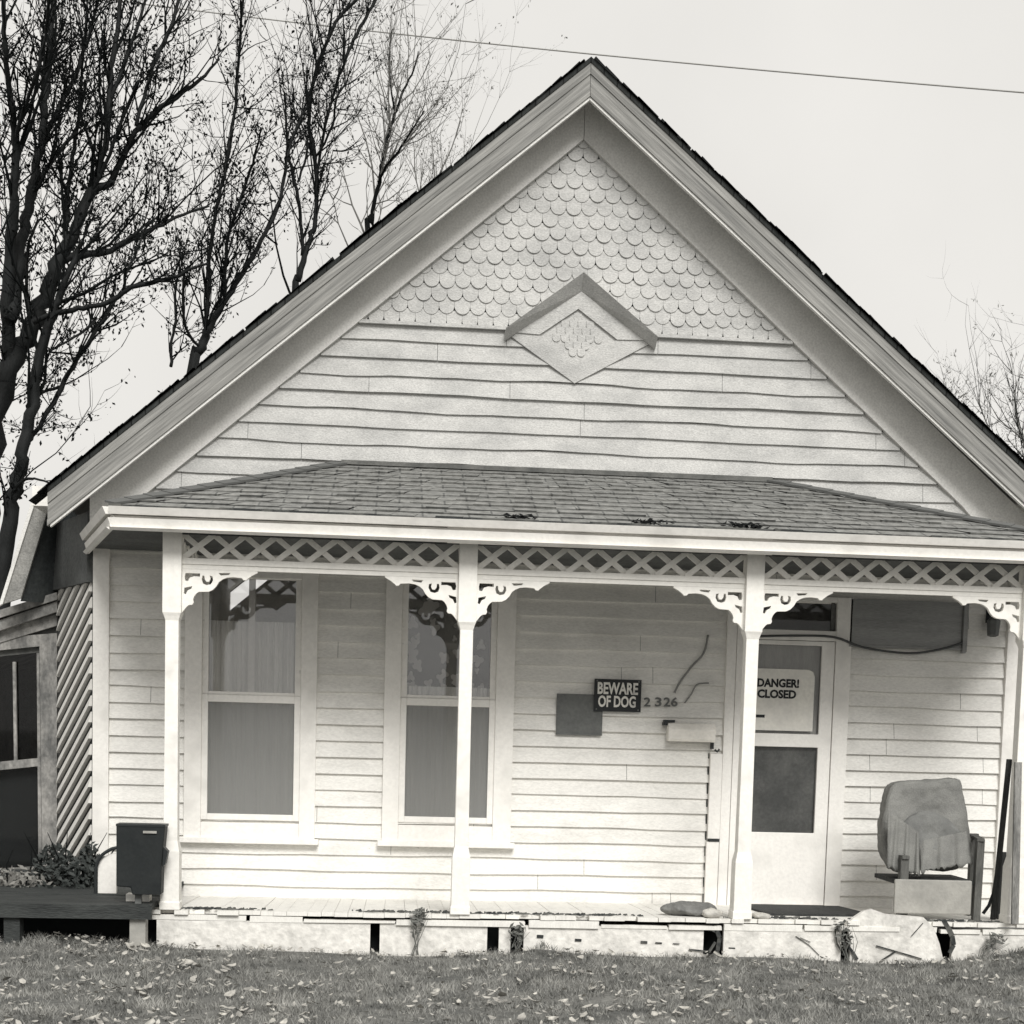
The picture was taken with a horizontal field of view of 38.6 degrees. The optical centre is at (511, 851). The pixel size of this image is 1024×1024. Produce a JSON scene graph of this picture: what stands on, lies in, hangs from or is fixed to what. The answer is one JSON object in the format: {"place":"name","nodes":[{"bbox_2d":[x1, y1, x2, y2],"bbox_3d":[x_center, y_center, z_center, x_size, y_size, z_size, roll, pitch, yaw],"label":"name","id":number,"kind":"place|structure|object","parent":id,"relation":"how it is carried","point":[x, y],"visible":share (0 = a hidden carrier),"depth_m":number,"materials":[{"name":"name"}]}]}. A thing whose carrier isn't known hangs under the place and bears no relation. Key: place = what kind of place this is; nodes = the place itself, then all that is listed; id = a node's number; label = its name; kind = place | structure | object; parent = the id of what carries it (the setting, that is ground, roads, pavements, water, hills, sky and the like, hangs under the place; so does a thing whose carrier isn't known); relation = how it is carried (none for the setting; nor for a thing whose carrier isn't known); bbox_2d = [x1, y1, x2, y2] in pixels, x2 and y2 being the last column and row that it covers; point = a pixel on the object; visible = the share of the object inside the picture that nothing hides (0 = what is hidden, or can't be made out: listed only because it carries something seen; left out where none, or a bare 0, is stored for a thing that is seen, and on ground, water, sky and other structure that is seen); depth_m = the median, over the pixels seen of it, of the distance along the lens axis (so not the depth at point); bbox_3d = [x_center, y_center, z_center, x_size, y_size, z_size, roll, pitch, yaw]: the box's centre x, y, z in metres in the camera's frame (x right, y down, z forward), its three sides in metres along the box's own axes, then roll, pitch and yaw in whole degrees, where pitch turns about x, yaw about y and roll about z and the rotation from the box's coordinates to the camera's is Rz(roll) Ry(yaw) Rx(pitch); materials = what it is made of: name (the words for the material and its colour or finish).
{"place":"outdoors","nodes":[
{"label":"outdoors","id":0,"kind":"place"},
{"bbox_2d":[126,893,151,901],"bbox_3d":[-2.461,0.301,9.647,0.151,0.046,0.100,1,5,-5],"label":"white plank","id":1,"kind":"object","parent":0,"point":[131,897],"visible":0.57,"depth_m":9.60,"materials":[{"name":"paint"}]},
{"bbox_2d":[0,866,1023,1023],"bbox_3d":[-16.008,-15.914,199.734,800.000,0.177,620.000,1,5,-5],"label":"ground","id":2,"kind":"structure","parent":0,"point":[612,1015],"depth_m":8.60,"materials":[{"name":"plant"}]},
{"bbox_2d":[0,869,183,949],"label":"deck","id":3,"kind":"structure","parent":2,"relation":"on","point":[68,911],"depth_m":9.61,"materials":[{"name":"black wood"}]},
{"bbox_2d":[0,850,58,887],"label":"shrub","id":4,"kind":"object","parent":3,"relation":"on","point":[25,877],"visible":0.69,"depth_m":10.32,"materials":[{"name":"grey plant"}]},
{"bbox_2d":[24,832,113,888],"bbox_3d":[-3.121,0.115,10.380,0.600,0.497,0.462,3,5,15],"label":"shrub","id":5,"kind":"object","parent":3,"relation":"on","point":[58,867],"visible":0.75,"depth_m":10.36,"materials":[{"name":"grey plant"}]},
{"bbox_2d":[94,846,115,893],"bbox_3d":[-2.768,0.141,9.961,0.157,0.360,0.023,1,5,-5],"label":"hose","id":6,"kind":"object","parent":3,"relation":"on","point":[105,852],"visible":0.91,"depth_m":9.95,"materials":[{"name":"black rubber"}]},
{"bbox_2d":[98,853,116,892],"bbox_3d":[-2.765,0.148,10.002,0.123,0.275,0.040,1,5,-5],"label":"white board","id":7,"kind":"object","parent":3,"relation":"on","point":[107,874],"visible":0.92,"depth_m":9.98,"materials":[{"name":"paint"}]},
{"bbox_2d":[116,822,168,903],"bbox_3d":[-2.388,0.080,9.473,0.326,0.519,0.147,1,5,-5],"label":"metal box","id":8,"kind":"object","parent":3,"relation":"on","point":[142,852],"visible":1,"depth_m":9.41,"materials":[{"name":"paint"}]},
{"bbox_2d":[0,109,338,609],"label":"tree","id":9,"kind":"object","parent":2,"relation":"on","point":[16,480],"visible":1,"depth_m":15.48,"materials":[{"name":"black plant"}]},
{"bbox_2d":[0,0,348,515],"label":"tree","id":10,"kind":"object","parent":2,"relation":"on","point":[11,365],"visible":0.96,"depth_m":16.25,"materials":[{"name":"black plant"}]},
{"bbox_2d":[113,0,395,392],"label":"tree","id":11,"kind":"object","parent":2,"relation":"on","point":[209,324],"visible":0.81,"depth_m":20.84,"materials":[{"name":"black plant"}]},
{"bbox_2d":[204,0,422,354],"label":"tree","id":12,"kind":"object","parent":2,"relation":"on","point":[305,248],"visible":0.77,"depth_m":21.89,"materials":[{"name":"grey plant"}]},
{"bbox_2d":[277,0,501,286],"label":"tree","id":13,"kind":"object","parent":2,"relation":"on","point":[370,217],"visible":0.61,"depth_m":23.88,"materials":[{"name":"black plant"}]},
{"bbox_2d":[409,907,428,954],"bbox_3d":[-0.622,0.532,9.708,0.137,0.329,0.075,1,5,-5],"label":"weed","id":14,"kind":"object","parent":2,"relation":"on","point":[417,917],"visible":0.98,"depth_m":9.70,"materials":[{"name":"grey plant"}]},
{"bbox_2d":[384,0,567,203],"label":"tree","id":15,"kind":"object","parent":2,"relation":"on","point":[431,157],"visible":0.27,"depth_m":25.95,"materials":[{"name":"grey plant"}]},
{"bbox_2d":[0,57,1023,963],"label":"house","id":16,"kind":"structure","parent":2,"relation":"on","point":[588,311],"depth_m":10.79,"materials":[{"name":"white paint"}]},
{"bbox_2d":[0,633,57,866],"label":"window","id":17,"kind":"structure","parent":16,"relation":"in","point":[28,800],"depth_m":11.60,"materials":[{"name":"grey paint"}]},
{"bbox_2d":[179,572,318,844],"bbox_3d":[-1.931,-1.060,10.828,1.024,2.000,0.166,1,5,-5],"label":"window","id":18,"kind":"structure","parent":16,"relation":"in","point":[250,736],"depth_m":10.85,"materials":[{"name":"white paint"}]},
{"bbox_2d":[377,579,516,848],"bbox_3d":[-0.473,-1.048,10.962,1.028,2.027,0.199,1,5,-5],"label":"window","id":19,"kind":"structure","parent":16,"relation":"in","point":[420,733],"depth_m":10.98,"materials":[{"name":"white paint"}]},
{"bbox_2d":[495,513,537,518],"bbox_3d":[0.032,-2.156,9.422,0.289,0.047,0.102,1,5,-5],"label":"leaf clump","id":20,"kind":"object","parent":16,"relation":"on","point":[518,516],"visible":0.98,"depth_m":9.41,"materials":[{"name":"black plant"}]},
{"bbox_2d":[556,693,602,735],"bbox_3d":[0.507,-1.028,10.997,0.350,0.307,0.013,1,5,-5],"label":"metal plate","id":21,"kind":"object","parent":16,"relation":"attached to","point":[576,714],"visible":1,"depth_m":10.99,"materials":[{"name":"grey metal"}]},
{"bbox_2d":[181,906,1002,922],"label":"leaf litter","id":22,"kind":"object","parent":16,"relation":"on","point":[548,913],"visible":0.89,"depth_m":9.90,"materials":[{"name":"plant"}]},
{"bbox_2d":[594,679,641,711],"bbox_3d":[0.793,-1.171,10.987,0.356,0.241,0.010,1,5,-5],"label":"warning sign","id":23,"kind":"object","parent":16,"relation":"attached to","point":[618,695],"visible":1,"depth_m":10.98,"materials":[{"name":"black metal"}]},
{"bbox_2d":[632,518,674,524],"bbox_3d":[0.909,-2.139,9.495,0.296,0.047,0.098,1,5,-5],"label":"leaf clump","id":24,"kind":"object","parent":16,"relation":"on","point":[650,520],"visible":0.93,"depth_m":9.47,"materials":[{"name":"black plant"}]},
{"bbox_2d":[644,697,677,706],"bbox_3d":[1.123,-1.128,11.038,0.257,0.075,0.008,1,5,-5],"label":"house number","id":25,"kind":"object","parent":16,"relation":"attached to","point":[666,705],"visible":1,"depth_m":11.04,"materials":[{"name":"grey metal"}]},
{"bbox_2d":[660,901,716,916],"bbox_3d":[1.211,0.398,10.107,0.384,0.113,0.270,1,5,-5],"label":"rag","id":26,"kind":"object","parent":16,"relation":"on","point":[688,908],"visible":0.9,"depth_m":10.03,"materials":[{"name":"grey fabric"}]},
{"bbox_2d":[662,720,719,752],"bbox_3d":[1.358,-0.868,11.032,0.446,0.238,0.095,1,5,-5],"label":"mailbox","id":27,"kind":"object","parent":16,"relation":"attached to","point":[687,732],"visible":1,"depth_m":10.99,"materials":[{"name":"white metal"}]},
{"bbox_2d":[674,635,708,692],"bbox_3d":[1.351,-1.413,11.030,0.255,0.444,0.015,1,5,-5],"label":"wire","id":28,"kind":"object","parent":16,"relation":"attached to","point":[691,666],"visible":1,"depth_m":11.03,"materials":[{"name":"grey"}]},
{"bbox_2d":[684,682,708,702],"bbox_3d":[1.393,-1.198,11.054,0.184,0.163,0.012,1,5,-5],"label":"wire","id":29,"kind":"object","parent":16,"relation":"attached to","point":[694,688],"visible":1,"depth_m":11.05,"materials":[{"name":"grey"}]},
{"bbox_2d":[702,908,722,917],"bbox_3d":[1.369,0.421,10.001,0.158,0.076,0.119,-1,6,-31],"label":"stone","id":30,"kind":"object","parent":16,"relation":"on","point":[711,913],"visible":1,"depth_m":9.96,"materials":[{"name":"white stone"}]},
{"bbox_2d":[721,521,768,528],"bbox_3d":[1.520,-2.129,9.542,0.334,0.054,0.102,1,5,-5],"label":"leaf clump","id":31,"kind":"object","parent":16,"relation":"on","point":[745,525],"visible":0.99,"depth_m":9.53,"materials":[{"name":"black plant"}]},
{"bbox_2d":[751,640,834,904],"bbox_3d":[2.078,-0.595,11.176,0.692,2.010,0.058,1,5,-5],"label":"storm door","id":32,"kind":"structure","parent":16,"relation":"in","point":[788,859],"depth_m":11.20,"materials":[{"name":"white paint"}]},
{"bbox_2d":[755,668,814,730],"bbox_3d":[2.067,-1.150,11.111,0.459,0.465,0.005,1,5,-5],"label":"door notice","id":33,"kind":"object","parent":32,"relation":"attached to","point":[785,700],"depth_m":11.11,"materials":[{"name":"white paper"}]},
{"bbox_2d":[751,904,860,916],"bbox_3d":[2.150,0.433,10.732,0.769,0.054,0.860,1,5,-5],"label":"doormat","id":34,"kind":"object","parent":16,"relation":"on","point":[796,910],"visible":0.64,"depth_m":10.63,"materials":[{"name":"grey fabric"}]},
{"bbox_2d":[760,634,962,653],"bbox_3d":[2.632,-1.569,11.088,1.637,0.126,0.017,1,5,-5],"label":"wire","id":35,"kind":"object","parent":16,"relation":"attached to","point":[852,643],"visible":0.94,"depth_m":11.08,"materials":[{"name":"grey"}]},
{"bbox_2d":[849,599,968,653],"bbox_3d":[3.018,-1.711,11.116,0.918,0.382,0.045,1,5,-5],"label":"blind","id":36,"kind":"object","parent":16,"relation":"attached to","point":[904,624],"visible":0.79,"depth_m":11.12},
{"bbox_2d":[874,777,984,919],"bbox_3d":[3.018,-0.020,10.450,0.797,1.008,0.492,1,5,-5],"label":"armchair","id":37,"kind":"object","parent":16,"relation":"on","point":[922,826],"visible":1,"depth_m":10.33,"materials":[{"name":"grey fabric"}]},
{"bbox_2d":[982,864,995,913],"bbox_3d":[3.389,0.255,10.363,0.107,0.389,0.023,1,5,-5],"label":"hose","id":38,"kind":"object","parent":16,"relation":"on","point":[987,907],"visible":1,"depth_m":10.36,"materials":[{"name":"black rubber"}]},
{"bbox_2d":[985,607,1000,636],"bbox_3d":[3.659,-1.747,11.130,0.110,0.230,0.137,1,5,-5],"label":"wall lantern","id":39,"kind":"object","parent":16,"relation":"attached to","point":[993,626],"depth_m":11.09,"materials":[{"name":"black metal"}]},
{"bbox_2d":[990,759,1011,919],"bbox_3d":[3.423,-0.078,10.241,0.037,1.139,0.173,1,5,-1],"label":"leaning board","id":40,"kind":"object","parent":16,"relation":"on","point":[1008,767],"visible":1,"depth_m":10.23,"materials":[{"name":"black wood"}]},
{"bbox_2d":[996,852,1005,918],"bbox_3d":[3.474,0.243,10.389,0.055,0.483,0.069,1,5,-5],"label":"wood stake","id":41,"kind":"object","parent":16,"relation":"on","point":[999,893],"visible":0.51,"depth_m":10.38,"materials":[{"name":"wood"}]},
{"bbox_2d":[1011,762,1021,923],"bbox_3d":[3.437,-0.055,9.967,0.063,1.104,0.080,1,5,-5],"label":"leaning board","id":42,"kind":"object","parent":16,"relation":"on","point":[1017,792],"visible":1,"depth_m":9.96,"materials":[{"name":"grey wood"}]},
{"bbox_2d":[0,931,1023,1023],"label":"fallen leaves","id":43,"kind":"object","parent":2,"relation":"on","point":[132,946],"visible":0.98,"depth_m":8.32,"materials":[{"name":"grey plant"}]},
{"bbox_2d":[508,922,528,954],"bbox_3d":[0.043,0.590,9.772,0.147,0.238,0.075,1,5,-5],"label":"weed","id":44,"kind":"object","parent":2,"relation":"on","point":[515,932],"visible":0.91,"depth_m":9.76,"materials":[{"name":"grey plant"}]},
{"bbox_2d":[833,921,857,961],"bbox_3d":[2.259,0.615,9.948,0.167,0.277,0.078,1,5,-5],"label":"weed","id":45,"kind":"object","parent":2,"relation":"on","point":[838,926],"visible":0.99,"depth_m":9.94,"materials":[{"name":"grey plant"}]},
{"bbox_2d":[916,250,1023,459],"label":"tree","id":46,"kind":"object","parent":2,"relation":"on","point":[1019,433],"visible":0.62,"depth_m":26.09,"materials":[{"name":"grey plant"}]},
{"bbox_2d":[978,931,1009,958],"bbox_3d":[3.299,0.660,10.036,0.230,0.231,0.078,1,5,-5],"label":"weed","id":47,"kind":"object","parent":2,"relation":"on","point":[994,941],"visible":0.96,"depth_m":10.03,"materials":[{"name":"grey plant"}]},
{"bbox_2d":[0,0,1023,609],"label":"sky","id":48,"kind":"structure","parent":0,"point":[873,181],"materials":[{"name":"white"}]},
{"bbox_2d":[112,0,1023,92],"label":"power line","id":49,"kind":"object","parent":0,"point":[639,58],"visible":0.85,"depth_m":22.76,"materials":[{"name":"black metal"}]},
{"bbox_2d":[752,912,770,918],"bbox_3d":[1.706,0.441,10.005,0.128,0.050,0.113,1,5,-5],"label":"stone","id":50,"kind":"object","parent":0,"point":[759,915],"visible":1,"depth_m":9.97,"materials":[{"name":"white stone"}]}
]}

